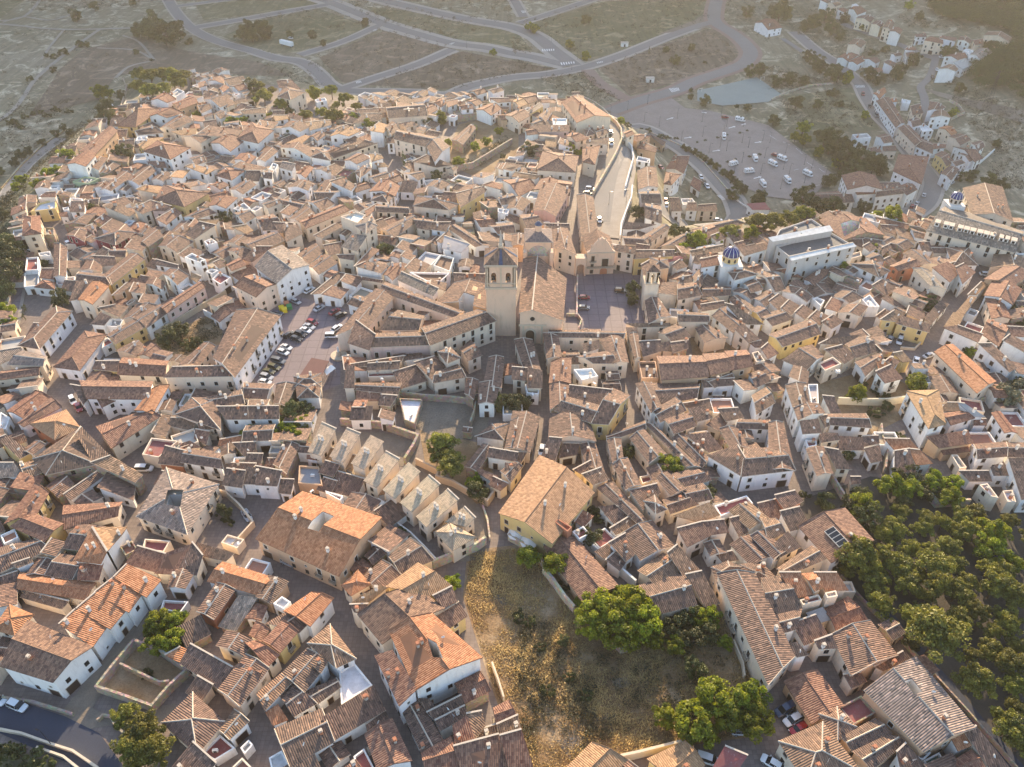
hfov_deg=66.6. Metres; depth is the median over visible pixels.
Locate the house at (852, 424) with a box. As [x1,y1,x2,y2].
[826,413,871,436]
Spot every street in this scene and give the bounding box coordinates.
[0,79,1015,766]
[60,616,175,735]
[565,163,587,253]
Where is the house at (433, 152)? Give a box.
[393,130,453,178]
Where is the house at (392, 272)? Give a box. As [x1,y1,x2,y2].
[383,262,406,285]
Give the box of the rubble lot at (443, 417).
[416,401,488,438]
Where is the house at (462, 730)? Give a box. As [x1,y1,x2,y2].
[452,716,474,743]
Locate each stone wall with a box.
[1,130,63,188]
[1,695,73,715]
[94,638,190,711]
[96,713,123,732]
[119,662,169,686]
[121,78,127,104]
[340,417,419,463]
[400,391,477,403]
[454,138,512,171]
[469,401,476,426]
[482,505,490,540]
[508,533,549,571]
[542,567,575,611]
[566,313,581,329]
[610,635,639,653]
[771,82,833,100]
[829,474,844,498]
[840,574,903,639]
[878,423,888,474]
[900,342,920,350]
[903,645,1017,766]
[924,485,970,507]
[948,99,964,119]
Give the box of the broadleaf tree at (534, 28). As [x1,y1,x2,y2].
[530,24,539,33]
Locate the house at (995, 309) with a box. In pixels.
[980,296,1011,324]
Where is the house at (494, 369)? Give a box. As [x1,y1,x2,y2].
[484,355,504,393]
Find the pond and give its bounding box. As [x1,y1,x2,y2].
[697,77,779,105]
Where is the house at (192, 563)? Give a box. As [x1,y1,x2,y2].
[179,541,207,585]
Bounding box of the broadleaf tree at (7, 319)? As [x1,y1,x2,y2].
[0,315,17,324]
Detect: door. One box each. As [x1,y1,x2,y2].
[0,386,9,393]
[47,688,62,697]
[65,679,80,695]
[92,482,100,492]
[96,408,103,414]
[100,522,114,526]
[121,626,128,636]
[134,489,137,503]
[173,592,187,598]
[190,584,195,594]
[201,570,205,580]
[202,472,208,478]
[225,285,231,293]
[231,656,237,663]
[235,729,248,745]
[248,700,254,711]
[262,549,273,559]
[327,696,334,705]
[344,267,351,273]
[345,735,352,744]
[420,528,426,539]
[438,388,446,394]
[479,250,483,256]
[484,411,488,416]
[493,463,497,469]
[524,328,535,343]
[562,457,572,465]
[599,268,607,273]
[690,548,700,558]
[696,597,703,606]
[726,479,731,487]
[775,480,786,487]
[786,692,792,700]
[815,655,830,661]
[836,476,842,482]
[838,669,842,679]
[854,371,860,381]
[861,456,869,469]
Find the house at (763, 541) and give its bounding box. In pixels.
[750,529,785,570]
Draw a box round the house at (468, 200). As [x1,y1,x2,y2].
[456,186,484,220]
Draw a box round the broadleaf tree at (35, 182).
[28,178,45,190]
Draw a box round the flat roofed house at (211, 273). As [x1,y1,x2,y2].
[206,268,218,284]
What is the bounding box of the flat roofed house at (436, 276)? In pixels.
[409,272,450,288]
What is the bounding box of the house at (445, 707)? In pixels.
[426,694,464,727]
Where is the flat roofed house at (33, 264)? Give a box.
[25,257,42,272]
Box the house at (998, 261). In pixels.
[986,252,1023,276]
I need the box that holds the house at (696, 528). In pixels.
[673,502,728,558]
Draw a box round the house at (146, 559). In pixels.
[126,545,165,581]
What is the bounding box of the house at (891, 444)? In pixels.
[881,437,917,460]
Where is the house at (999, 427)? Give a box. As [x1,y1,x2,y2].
[985,410,1016,441]
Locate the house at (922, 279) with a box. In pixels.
[907,267,947,301]
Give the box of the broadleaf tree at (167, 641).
[159,627,184,651]
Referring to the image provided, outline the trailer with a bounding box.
[279,39,293,46]
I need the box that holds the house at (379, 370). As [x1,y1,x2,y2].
[344,355,403,400]
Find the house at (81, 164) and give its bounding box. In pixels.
[66,150,96,177]
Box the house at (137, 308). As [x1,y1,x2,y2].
[122,302,156,323]
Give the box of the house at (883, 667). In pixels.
[870,650,911,680]
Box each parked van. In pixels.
[134,463,153,472]
[270,355,285,364]
[324,331,337,338]
[697,749,717,765]
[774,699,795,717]
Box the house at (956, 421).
[940,411,974,433]
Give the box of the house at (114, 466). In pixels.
[90,455,146,495]
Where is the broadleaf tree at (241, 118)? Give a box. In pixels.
[234,115,247,124]
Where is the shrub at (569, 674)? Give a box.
[562,672,575,681]
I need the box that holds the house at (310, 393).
[294,381,321,408]
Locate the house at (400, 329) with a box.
[335,282,464,360]
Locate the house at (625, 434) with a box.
[606,421,646,451]
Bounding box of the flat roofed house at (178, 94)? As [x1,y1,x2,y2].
[170,88,185,101]
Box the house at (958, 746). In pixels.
[944,733,971,756]
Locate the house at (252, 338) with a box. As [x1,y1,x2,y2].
[163,308,283,393]
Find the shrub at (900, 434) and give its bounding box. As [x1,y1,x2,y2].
[895,432,905,437]
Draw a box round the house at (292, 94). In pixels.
[276,79,307,112]
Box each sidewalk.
[0,138,64,194]
[17,288,25,325]
[162,0,258,52]
[178,0,232,6]
[195,4,324,28]
[247,50,418,94]
[296,26,377,56]
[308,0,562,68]
[340,48,458,88]
[419,27,702,92]
[508,0,529,16]
[515,0,598,24]
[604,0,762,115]
[611,115,763,223]
[662,208,726,225]
[787,31,944,217]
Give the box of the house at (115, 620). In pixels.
[75,591,133,642]
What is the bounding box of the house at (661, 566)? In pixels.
[637,552,678,583]
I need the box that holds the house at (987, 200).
[962,182,1013,225]
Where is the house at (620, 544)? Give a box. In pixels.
[608,532,634,569]
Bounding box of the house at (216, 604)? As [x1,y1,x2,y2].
[196,582,235,628]
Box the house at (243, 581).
[207,561,269,602]
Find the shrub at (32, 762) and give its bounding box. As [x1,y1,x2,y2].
[20,745,43,766]
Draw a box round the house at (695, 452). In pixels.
[672,432,707,467]
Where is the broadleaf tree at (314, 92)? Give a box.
[305,85,321,99]
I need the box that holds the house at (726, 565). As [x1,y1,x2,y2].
[709,560,742,590]
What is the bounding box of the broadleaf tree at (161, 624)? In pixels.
[144,607,172,635]
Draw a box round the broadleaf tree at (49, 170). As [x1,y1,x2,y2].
[40,165,60,175]
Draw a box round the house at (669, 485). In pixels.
[656,472,686,499]
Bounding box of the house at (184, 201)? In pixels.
[154,184,210,219]
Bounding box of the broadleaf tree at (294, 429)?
[282,425,309,437]
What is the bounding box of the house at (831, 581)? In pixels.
[813,571,848,602]
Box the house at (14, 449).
[0,434,32,462]
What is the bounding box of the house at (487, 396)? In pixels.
[478,380,498,416]
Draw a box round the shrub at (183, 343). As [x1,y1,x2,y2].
[177,338,193,351]
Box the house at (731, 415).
[717,407,743,425]
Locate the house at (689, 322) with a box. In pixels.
[676,309,709,336]
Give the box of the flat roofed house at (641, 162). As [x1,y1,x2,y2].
[636,156,649,168]
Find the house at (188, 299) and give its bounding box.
[160,281,207,321]
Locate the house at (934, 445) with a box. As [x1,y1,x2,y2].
[922,429,973,458]
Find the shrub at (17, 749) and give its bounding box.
[0,742,25,766]
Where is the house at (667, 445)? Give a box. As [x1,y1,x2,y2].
[646,422,700,470]
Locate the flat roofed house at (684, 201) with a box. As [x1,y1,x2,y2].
[680,198,694,213]
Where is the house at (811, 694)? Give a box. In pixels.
[782,669,844,727]
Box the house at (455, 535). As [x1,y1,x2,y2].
[434,506,476,562]
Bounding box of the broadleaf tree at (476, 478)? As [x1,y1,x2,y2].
[465,472,483,488]
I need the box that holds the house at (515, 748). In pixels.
[499,728,532,766]
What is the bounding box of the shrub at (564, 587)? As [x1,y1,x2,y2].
[558,580,570,590]
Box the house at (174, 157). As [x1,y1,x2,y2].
[142,140,191,170]
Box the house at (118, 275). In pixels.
[75,252,147,298]
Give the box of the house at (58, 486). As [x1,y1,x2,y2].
[46,474,74,504]
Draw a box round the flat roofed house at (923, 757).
[919,752,930,760]
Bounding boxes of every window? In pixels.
[38,509,46,516]
[44,498,52,508]
[45,363,51,371]
[118,619,123,627]
[153,524,161,532]
[154,377,161,383]
[165,528,173,536]
[186,464,193,472]
[206,502,213,512]
[212,428,217,436]
[213,468,219,476]
[213,491,220,500]
[227,381,233,388]
[251,363,256,371]
[255,349,260,357]
[278,326,283,334]
[287,641,295,652]
[314,568,322,578]
[328,574,336,584]
[374,352,378,358]
[448,510,453,518]
[596,427,602,434]
[601,258,608,266]
[611,472,616,479]
[724,608,731,620]
[730,621,737,633]
[742,649,750,661]
[785,405,790,414]
[803,458,808,467]
[807,470,813,480]
[816,366,821,375]
[873,378,880,387]
[887,720,894,728]
[888,381,894,389]
[900,406,907,413]
[904,398,910,406]
[918,421,924,430]
[1005,481,1014,489]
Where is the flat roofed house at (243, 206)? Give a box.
[233,203,250,217]
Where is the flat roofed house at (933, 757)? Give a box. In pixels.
[923,753,941,763]
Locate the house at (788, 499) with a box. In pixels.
[774,489,802,508]
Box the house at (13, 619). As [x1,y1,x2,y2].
[0,604,36,637]
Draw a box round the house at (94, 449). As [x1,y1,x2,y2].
[75,426,108,459]
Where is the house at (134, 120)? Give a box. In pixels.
[117,104,158,137]
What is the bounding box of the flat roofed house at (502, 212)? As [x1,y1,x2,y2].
[498,207,509,221]
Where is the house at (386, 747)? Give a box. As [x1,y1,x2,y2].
[364,717,412,766]
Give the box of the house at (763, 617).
[714,569,808,696]
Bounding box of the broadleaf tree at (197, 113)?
[192,111,200,115]
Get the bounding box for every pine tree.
[109,702,140,730]
[122,753,148,766]
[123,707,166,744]
[127,79,146,89]
[129,66,143,79]
[137,83,155,96]
[139,69,159,83]
[152,82,171,94]
[154,67,166,81]
[161,66,182,87]
[171,77,186,89]
[173,69,191,87]
[251,88,272,106]
[252,81,265,88]
[267,86,276,92]
[273,98,287,109]
[298,109,312,117]
[314,107,326,115]
[320,84,337,99]
[323,108,343,124]
[330,101,344,109]
[337,93,353,107]
[350,102,362,109]
[425,432,461,457]
[426,445,445,461]
[430,447,461,462]
[436,452,465,477]
[718,224,740,236]
[743,212,772,229]
[762,211,787,229]
[778,210,799,223]
[794,205,815,218]
[833,533,881,572]
[839,562,857,577]
[857,569,891,592]
[862,561,888,575]
[864,586,897,619]
[870,528,892,546]
[876,515,913,541]
[876,543,901,570]
[884,552,919,579]
[888,537,924,557]
[889,502,912,520]
[890,570,921,594]
[897,603,921,621]
[905,603,972,663]
[908,519,934,536]
[913,564,927,584]
[913,568,954,598]
[913,586,936,606]
[915,542,955,575]
[916,508,940,524]
[920,541,934,549]
[934,511,955,529]
[935,535,963,554]
[943,522,972,542]
[946,551,968,573]
[946,605,973,636]
[949,578,976,606]
[950,661,997,699]
[952,505,974,521]
[954,571,982,592]
[957,519,986,543]
[962,645,982,662]
[963,597,992,622]
[965,503,986,518]
[973,516,994,531]
[975,558,993,576]
[975,619,1002,638]
[975,637,1003,661]
[979,565,1023,598]
[984,558,1015,577]
[988,705,1023,743]
[993,605,1023,637]
[994,647,1023,675]
[995,672,1023,697]
[999,513,1021,527]
[1001,582,1023,609]
[1004,636,1023,653]
[1004,695,1023,716]
[1004,730,1023,758]
[1018,528,1023,542]
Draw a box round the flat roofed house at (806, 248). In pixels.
[763,219,855,285]
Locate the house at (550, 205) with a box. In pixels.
[533,183,569,222]
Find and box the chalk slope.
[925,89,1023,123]
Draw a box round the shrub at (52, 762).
[37,754,56,766]
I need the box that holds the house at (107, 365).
[92,360,119,373]
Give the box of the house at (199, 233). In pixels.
[184,221,216,250]
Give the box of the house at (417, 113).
[386,103,427,127]
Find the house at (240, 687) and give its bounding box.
[217,653,271,716]
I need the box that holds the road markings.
[669,112,820,178]
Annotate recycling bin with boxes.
[281,306,287,312]
[286,303,291,309]
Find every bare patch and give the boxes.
[493,592,520,606]
[509,646,543,669]
[523,690,543,712]
[556,736,588,758]
[594,713,617,720]
[611,677,631,688]
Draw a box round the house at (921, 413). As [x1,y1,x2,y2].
[898,389,945,448]
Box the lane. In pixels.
[408,460,490,562]
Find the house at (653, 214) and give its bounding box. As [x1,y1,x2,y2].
[644,203,661,228]
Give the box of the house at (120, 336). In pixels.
[107,319,148,349]
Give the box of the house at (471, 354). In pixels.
[459,340,481,373]
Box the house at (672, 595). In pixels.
[639,573,696,622]
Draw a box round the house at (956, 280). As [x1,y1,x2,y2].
[931,262,975,296]
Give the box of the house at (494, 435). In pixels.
[474,423,509,448]
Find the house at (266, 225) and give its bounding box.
[255,213,280,234]
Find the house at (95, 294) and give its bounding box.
[78,280,113,319]
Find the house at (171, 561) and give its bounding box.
[154,543,192,583]
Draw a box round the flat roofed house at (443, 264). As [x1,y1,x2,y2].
[433,255,454,280]
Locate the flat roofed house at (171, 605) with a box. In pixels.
[161,600,190,612]
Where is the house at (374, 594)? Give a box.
[351,585,387,605]
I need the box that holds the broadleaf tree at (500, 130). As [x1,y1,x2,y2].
[493,127,503,134]
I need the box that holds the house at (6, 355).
[0,346,21,370]
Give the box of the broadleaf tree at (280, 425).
[275,418,297,431]
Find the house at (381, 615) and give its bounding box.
[357,588,445,652]
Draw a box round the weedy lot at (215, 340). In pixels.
[151,317,222,355]
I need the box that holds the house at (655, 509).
[643,494,667,526]
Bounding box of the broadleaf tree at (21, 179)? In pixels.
[11,173,29,183]
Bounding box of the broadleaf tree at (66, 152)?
[55,148,75,158]
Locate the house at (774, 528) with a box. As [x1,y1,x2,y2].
[760,518,785,540]
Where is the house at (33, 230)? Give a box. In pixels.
[22,215,48,255]
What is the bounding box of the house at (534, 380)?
[527,368,541,400]
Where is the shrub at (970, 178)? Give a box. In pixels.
[958,171,974,182]
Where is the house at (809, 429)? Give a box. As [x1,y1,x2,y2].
[794,418,821,451]
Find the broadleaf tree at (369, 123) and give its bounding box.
[361,118,374,126]
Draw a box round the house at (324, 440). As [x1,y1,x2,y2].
[307,421,336,468]
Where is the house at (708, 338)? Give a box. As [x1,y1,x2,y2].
[694,324,727,352]
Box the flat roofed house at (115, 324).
[107,318,124,331]
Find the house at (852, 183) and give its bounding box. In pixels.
[838,171,883,197]
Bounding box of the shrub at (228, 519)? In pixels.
[220,515,234,526]
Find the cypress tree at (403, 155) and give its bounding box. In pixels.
[401,150,407,165]
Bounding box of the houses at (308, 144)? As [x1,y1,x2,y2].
[0,0,1023,766]
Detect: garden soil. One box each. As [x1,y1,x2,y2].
[419,429,492,503]
[690,338,735,354]
[816,375,906,434]
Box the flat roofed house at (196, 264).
[185,253,208,280]
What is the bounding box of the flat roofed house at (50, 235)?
[44,228,58,246]
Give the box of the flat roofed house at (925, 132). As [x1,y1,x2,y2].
[917,123,933,139]
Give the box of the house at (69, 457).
[32,427,96,483]
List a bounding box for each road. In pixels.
[0,138,63,199]
[0,703,121,766]
[2,248,28,319]
[163,0,257,51]
[175,0,227,6]
[196,3,328,27]
[249,50,417,93]
[298,25,380,55]
[317,0,565,66]
[342,48,455,88]
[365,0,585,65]
[374,0,580,65]
[418,21,710,96]
[510,0,527,16]
[517,0,594,23]
[581,69,630,99]
[594,119,626,221]
[605,0,757,113]
[614,117,766,222]
[661,200,730,225]
[781,38,804,51]
[790,31,941,214]
[840,23,945,58]
[878,610,1023,766]
[917,55,939,123]
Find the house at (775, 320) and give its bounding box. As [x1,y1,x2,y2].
[761,310,793,335]
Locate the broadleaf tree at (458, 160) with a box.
[452,156,465,164]
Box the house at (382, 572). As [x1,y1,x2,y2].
[364,559,400,591]
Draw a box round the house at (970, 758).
[956,749,984,766]
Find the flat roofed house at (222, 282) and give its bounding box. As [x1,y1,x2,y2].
[212,272,234,293]
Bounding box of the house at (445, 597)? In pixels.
[432,585,457,607]
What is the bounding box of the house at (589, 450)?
[580,441,604,470]
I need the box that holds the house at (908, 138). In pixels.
[895,124,923,154]
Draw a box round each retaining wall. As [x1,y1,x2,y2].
[432,536,486,568]
[584,96,622,195]
[619,185,632,241]
[622,136,633,190]
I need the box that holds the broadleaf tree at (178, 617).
[167,609,189,627]
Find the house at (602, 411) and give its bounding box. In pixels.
[549,381,629,439]
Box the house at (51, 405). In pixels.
[16,396,62,436]
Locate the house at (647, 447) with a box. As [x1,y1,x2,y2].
[629,428,666,472]
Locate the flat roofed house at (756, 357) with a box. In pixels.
[751,351,764,364]
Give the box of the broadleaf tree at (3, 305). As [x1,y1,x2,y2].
[0,301,16,313]
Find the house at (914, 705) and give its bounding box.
[862,656,975,757]
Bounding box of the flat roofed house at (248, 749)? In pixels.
[240,740,255,759]
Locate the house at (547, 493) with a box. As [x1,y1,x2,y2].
[498,455,594,553]
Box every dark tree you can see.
[0,166,4,175]
[0,206,10,216]
[0,232,27,256]
[0,238,26,261]
[0,258,23,283]
[0,278,15,299]
[7,156,19,165]
[14,149,25,159]
[24,146,33,155]
[36,138,46,145]
[40,259,48,266]
[49,129,59,136]
[49,287,69,307]
[58,123,66,130]
[65,128,72,135]
[67,8,81,20]
[75,40,83,46]
[87,1,98,10]
[94,97,114,112]
[97,108,116,119]
[110,143,133,158]
[114,89,125,100]
[128,0,135,6]
[130,21,140,37]
[135,21,154,39]
[142,8,163,33]
[146,19,183,47]
[154,325,181,349]
[164,20,185,38]
[167,321,189,337]
[214,211,232,222]
[214,503,232,518]
[233,24,248,41]
[238,18,252,29]
[243,27,258,41]
[244,76,258,92]
[249,20,268,38]
[260,23,272,39]
[280,398,304,417]
[284,107,295,113]
[286,30,293,36]
[296,400,314,412]
[307,30,316,38]
[319,39,326,45]
[361,17,368,25]
[376,242,393,253]
[421,117,432,126]
[430,169,442,178]
[466,480,488,503]
[494,391,508,413]
[501,400,514,411]
[507,393,532,410]
[520,141,532,155]
[529,144,541,156]
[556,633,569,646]
[580,526,602,546]
[581,15,591,23]
[588,505,599,516]
[593,514,603,523]
[622,444,634,458]
[625,280,641,291]
[625,291,638,305]
[627,205,643,218]
[662,46,669,52]
[662,611,687,634]
[668,54,680,64]
[668,223,679,236]
[677,226,689,233]
[677,626,707,654]
[680,605,701,626]
[684,146,691,151]
[684,653,709,679]
[688,43,695,50]
[690,148,697,154]
[696,151,704,157]
[699,93,711,106]
[700,621,721,646]
[702,154,708,160]
[705,483,716,503]
[707,158,714,164]
[712,162,721,170]
[718,168,727,175]
[724,169,734,178]
[725,186,740,199]
[729,176,738,182]
[732,180,743,188]
[740,184,748,193]
[741,5,755,17]
[743,63,757,76]
[743,103,751,111]
[750,189,767,202]
[753,62,768,76]
[765,4,779,19]
[768,114,781,125]
[769,0,793,21]
[770,74,784,87]
[782,71,797,85]
[788,95,805,108]
[789,185,814,206]
[798,16,817,30]
[798,75,810,85]
[802,49,815,61]
[805,196,827,213]
[807,13,823,26]
[809,54,825,68]
[812,59,828,74]
[812,99,823,108]
[813,126,836,145]
[814,491,836,510]
[818,7,835,22]
[821,173,838,186]
[822,135,840,154]
[823,63,843,79]
[823,129,848,150]
[824,18,840,34]
[826,195,846,210]
[831,67,846,82]
[831,152,854,169]
[834,28,848,40]
[835,560,852,573]
[837,139,863,159]
[837,167,850,179]
[839,12,850,23]
[840,493,858,512]
[842,451,855,460]
[844,157,869,172]
[849,146,875,165]
[851,486,872,495]
[853,501,885,532]
[857,200,872,215]
[860,66,878,80]
[862,153,887,175]
[872,71,887,84]
[877,160,888,174]
[881,400,894,412]
[886,66,904,80]
[891,464,924,480]
[892,63,908,73]
[893,494,914,508]
[901,632,923,652]
[908,52,923,65]
[914,10,925,20]
[916,483,940,501]
[919,294,937,311]
[939,45,954,56]
[949,46,958,54]
[955,82,966,92]
[968,169,979,178]
[980,171,997,184]
[983,40,999,49]
[992,138,1002,147]
[996,177,1010,189]
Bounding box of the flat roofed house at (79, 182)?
[72,176,99,187]
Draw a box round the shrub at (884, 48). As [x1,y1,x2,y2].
[880,45,890,52]
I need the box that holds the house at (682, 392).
[651,382,699,404]
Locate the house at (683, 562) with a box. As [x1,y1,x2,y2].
[667,544,699,575]
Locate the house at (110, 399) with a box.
[70,380,170,419]
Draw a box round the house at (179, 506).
[135,467,222,544]
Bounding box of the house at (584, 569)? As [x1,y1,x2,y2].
[543,536,617,610]
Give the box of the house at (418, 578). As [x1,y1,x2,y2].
[385,562,452,600]
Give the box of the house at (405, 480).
[383,462,420,505]
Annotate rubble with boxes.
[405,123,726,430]
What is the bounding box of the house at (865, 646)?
[831,620,897,680]
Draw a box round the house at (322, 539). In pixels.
[255,491,381,590]
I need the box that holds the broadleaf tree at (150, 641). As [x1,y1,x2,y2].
[137,633,165,656]
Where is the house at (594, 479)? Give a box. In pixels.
[581,466,609,497]
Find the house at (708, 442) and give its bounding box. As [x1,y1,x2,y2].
[685,432,722,461]
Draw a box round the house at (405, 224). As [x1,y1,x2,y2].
[379,214,417,243]
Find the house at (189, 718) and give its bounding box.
[161,691,224,749]
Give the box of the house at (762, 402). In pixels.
[749,387,775,419]
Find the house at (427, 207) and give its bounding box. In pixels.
[413,195,458,220]
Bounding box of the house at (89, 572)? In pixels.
[77,562,108,587]
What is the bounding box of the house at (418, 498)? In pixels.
[400,474,440,526]
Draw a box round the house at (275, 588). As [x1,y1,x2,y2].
[255,575,289,613]
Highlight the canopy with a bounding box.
[300,358,328,380]
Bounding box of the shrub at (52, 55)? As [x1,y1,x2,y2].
[50,53,58,58]
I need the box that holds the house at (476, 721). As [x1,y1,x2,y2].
[466,709,485,738]
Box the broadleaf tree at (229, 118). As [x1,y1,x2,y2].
[223,116,235,123]
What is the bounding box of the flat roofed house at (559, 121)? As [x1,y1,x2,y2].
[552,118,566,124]
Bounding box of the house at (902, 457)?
[889,447,916,480]
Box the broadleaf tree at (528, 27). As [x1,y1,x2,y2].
[524,21,534,30]
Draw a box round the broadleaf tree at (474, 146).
[470,141,480,150]
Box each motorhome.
[722,132,725,139]
[728,160,738,165]
[735,116,744,121]
[743,167,754,173]
[752,154,757,161]
[759,179,766,187]
[768,159,777,166]
[777,154,787,161]
[783,175,791,183]
[802,168,812,176]
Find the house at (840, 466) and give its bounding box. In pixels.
[824,446,851,482]
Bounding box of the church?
[484,221,566,343]
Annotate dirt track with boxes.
[0,0,40,20]
[0,23,130,29]
[0,29,100,120]
[3,14,69,22]
[40,29,64,58]
[97,47,152,58]
[114,60,154,77]
[122,35,155,59]
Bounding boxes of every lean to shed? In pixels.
[20,591,72,614]
[39,268,56,286]
[59,212,69,222]
[63,470,103,504]
[97,472,137,507]
[150,414,175,439]
[153,470,163,484]
[165,646,186,662]
[169,417,196,434]
[179,441,200,449]
[179,642,232,695]
[194,428,211,448]
[197,542,235,566]
[218,434,241,453]
[218,595,256,632]
[232,441,256,456]
[264,457,275,467]
[265,704,287,727]
[279,478,295,501]
[307,453,318,465]
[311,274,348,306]
[326,447,334,460]
[338,272,382,289]
[346,454,356,474]
[356,390,380,409]
[365,711,388,731]
[378,393,397,411]
[378,479,390,500]
[430,521,443,536]
[462,426,472,438]
[476,468,498,488]
[488,475,508,498]
[517,451,526,468]
[558,442,579,465]
[574,509,593,529]
[594,543,612,566]
[599,505,617,521]
[604,508,626,530]
[605,551,626,577]
[609,516,635,536]
[685,570,719,608]
[690,176,701,196]
[706,413,727,439]
[712,395,724,400]
[713,744,747,766]
[715,550,738,564]
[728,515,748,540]
[777,268,802,281]
[806,607,830,627]
[836,436,863,458]
[839,671,866,695]
[848,476,860,490]
[861,435,879,454]
[861,445,882,470]
[864,68,882,75]
[873,308,890,326]
[876,216,908,230]
[878,295,904,311]
[880,224,897,237]
[880,242,892,257]
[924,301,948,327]
[938,446,969,460]
[958,470,991,489]
[963,724,1008,766]
[969,418,986,431]
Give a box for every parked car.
[0,695,7,706]
[5,697,28,713]
[68,394,76,405]
[73,402,83,412]
[241,508,252,521]
[257,378,271,382]
[259,372,273,379]
[261,368,275,374]
[267,362,280,370]
[271,309,283,315]
[276,347,289,355]
[280,343,292,350]
[280,561,293,568]
[282,330,294,338]
[290,298,301,304]
[290,334,302,342]
[294,329,306,337]
[299,326,311,333]
[303,286,314,293]
[303,322,315,329]
[306,318,318,325]
[313,304,324,311]
[328,308,340,315]
[330,324,342,332]
[334,311,346,318]
[538,444,545,454]
[578,294,589,299]
[578,304,589,309]
[583,190,591,194]
[585,186,593,190]
[597,216,601,222]
[614,287,626,293]
[731,729,742,736]
[760,753,783,766]
[782,710,801,727]
[788,720,807,734]
[887,335,893,343]
[895,335,903,344]
[912,356,919,362]
[922,352,934,359]
[979,271,987,276]
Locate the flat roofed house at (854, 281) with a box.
[843,274,862,292]
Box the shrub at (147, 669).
[141,667,153,679]
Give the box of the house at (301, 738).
[274,708,334,766]
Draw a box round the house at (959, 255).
[945,247,978,270]
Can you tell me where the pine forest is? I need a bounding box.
[926,0,1023,97]
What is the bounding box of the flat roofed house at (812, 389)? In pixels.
[807,384,818,402]
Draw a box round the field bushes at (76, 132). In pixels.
[0,0,1023,354]
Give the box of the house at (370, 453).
[351,435,383,483]
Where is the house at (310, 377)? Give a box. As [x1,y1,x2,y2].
[293,371,321,394]
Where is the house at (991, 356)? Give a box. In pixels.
[972,342,1017,379]
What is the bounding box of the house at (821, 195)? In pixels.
[809,191,843,210]
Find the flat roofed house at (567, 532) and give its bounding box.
[555,519,571,537]
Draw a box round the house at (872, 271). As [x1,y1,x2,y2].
[850,259,890,282]
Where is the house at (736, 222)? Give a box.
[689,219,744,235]
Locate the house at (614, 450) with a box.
[607,437,623,474]
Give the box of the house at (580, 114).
[561,96,611,134]
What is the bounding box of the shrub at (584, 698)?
[576,688,593,701]
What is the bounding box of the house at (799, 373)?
[788,365,808,387]
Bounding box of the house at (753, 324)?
[724,302,763,335]
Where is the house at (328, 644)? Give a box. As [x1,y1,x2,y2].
[306,623,356,678]
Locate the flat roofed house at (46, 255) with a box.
[38,251,53,263]
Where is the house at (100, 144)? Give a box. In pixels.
[79,126,118,157]
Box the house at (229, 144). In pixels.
[210,134,244,156]
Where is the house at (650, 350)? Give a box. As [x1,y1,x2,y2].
[639,339,662,362]
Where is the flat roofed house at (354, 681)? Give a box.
[339,663,371,704]
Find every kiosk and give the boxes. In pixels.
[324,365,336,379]
[621,41,628,46]
[646,76,654,82]
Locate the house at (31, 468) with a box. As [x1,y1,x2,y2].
[19,461,47,483]
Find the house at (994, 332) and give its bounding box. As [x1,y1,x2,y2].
[976,319,1007,348]
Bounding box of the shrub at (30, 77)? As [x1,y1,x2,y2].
[25,75,33,81]
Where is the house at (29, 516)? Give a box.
[3,482,67,543]
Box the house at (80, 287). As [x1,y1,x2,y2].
[69,279,92,313]
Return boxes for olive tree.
[996,382,1022,406]
[1004,378,1023,389]
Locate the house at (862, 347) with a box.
[844,335,879,367]
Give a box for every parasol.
[507,529,521,539]
[520,536,535,547]
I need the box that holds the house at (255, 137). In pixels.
[236,122,274,156]
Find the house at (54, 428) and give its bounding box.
[29,409,79,444]
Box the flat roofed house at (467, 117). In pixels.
[453,109,476,121]
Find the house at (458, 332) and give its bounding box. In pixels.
[421,309,496,358]
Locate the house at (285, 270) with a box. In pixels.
[255,245,312,303]
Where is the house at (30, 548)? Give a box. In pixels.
[0,538,45,574]
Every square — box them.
[254,296,349,392]
[564,274,644,330]
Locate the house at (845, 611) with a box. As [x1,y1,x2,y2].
[824,596,867,633]
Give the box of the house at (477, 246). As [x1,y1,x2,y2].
[449,224,490,256]
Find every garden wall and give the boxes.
[66,244,76,248]
[147,290,226,340]
[203,309,224,329]
[219,489,255,544]
[397,522,435,557]
[415,458,494,506]
[491,661,504,700]
[584,539,636,584]
[621,739,684,759]
[732,639,745,678]
[837,396,904,405]
[956,149,994,175]
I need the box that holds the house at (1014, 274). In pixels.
[982,266,1023,295]
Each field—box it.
[0,0,23,16]
[30,37,290,116]
[196,0,316,19]
[222,9,369,53]
[320,31,452,82]
[366,6,531,49]
[367,51,553,88]
[522,0,705,58]
[598,28,738,95]
[783,87,878,132]
[788,115,864,172]
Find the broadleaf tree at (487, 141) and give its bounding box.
[480,137,492,145]
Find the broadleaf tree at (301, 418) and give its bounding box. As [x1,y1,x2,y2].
[296,414,313,427]
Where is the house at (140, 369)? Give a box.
[117,357,169,388]
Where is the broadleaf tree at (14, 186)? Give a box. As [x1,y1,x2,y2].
[10,182,19,191]
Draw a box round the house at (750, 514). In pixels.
[728,501,768,534]
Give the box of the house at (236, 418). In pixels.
[216,404,281,432]
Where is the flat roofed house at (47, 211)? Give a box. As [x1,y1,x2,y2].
[31,201,66,221]
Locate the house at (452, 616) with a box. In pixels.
[435,600,466,634]
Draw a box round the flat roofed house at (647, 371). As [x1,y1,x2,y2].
[637,361,658,382]
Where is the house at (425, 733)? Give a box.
[403,696,443,753]
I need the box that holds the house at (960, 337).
[939,324,982,352]
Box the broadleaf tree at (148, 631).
[142,621,155,637]
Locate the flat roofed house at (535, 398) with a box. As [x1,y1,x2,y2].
[525,384,538,404]
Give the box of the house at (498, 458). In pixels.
[487,447,518,469]

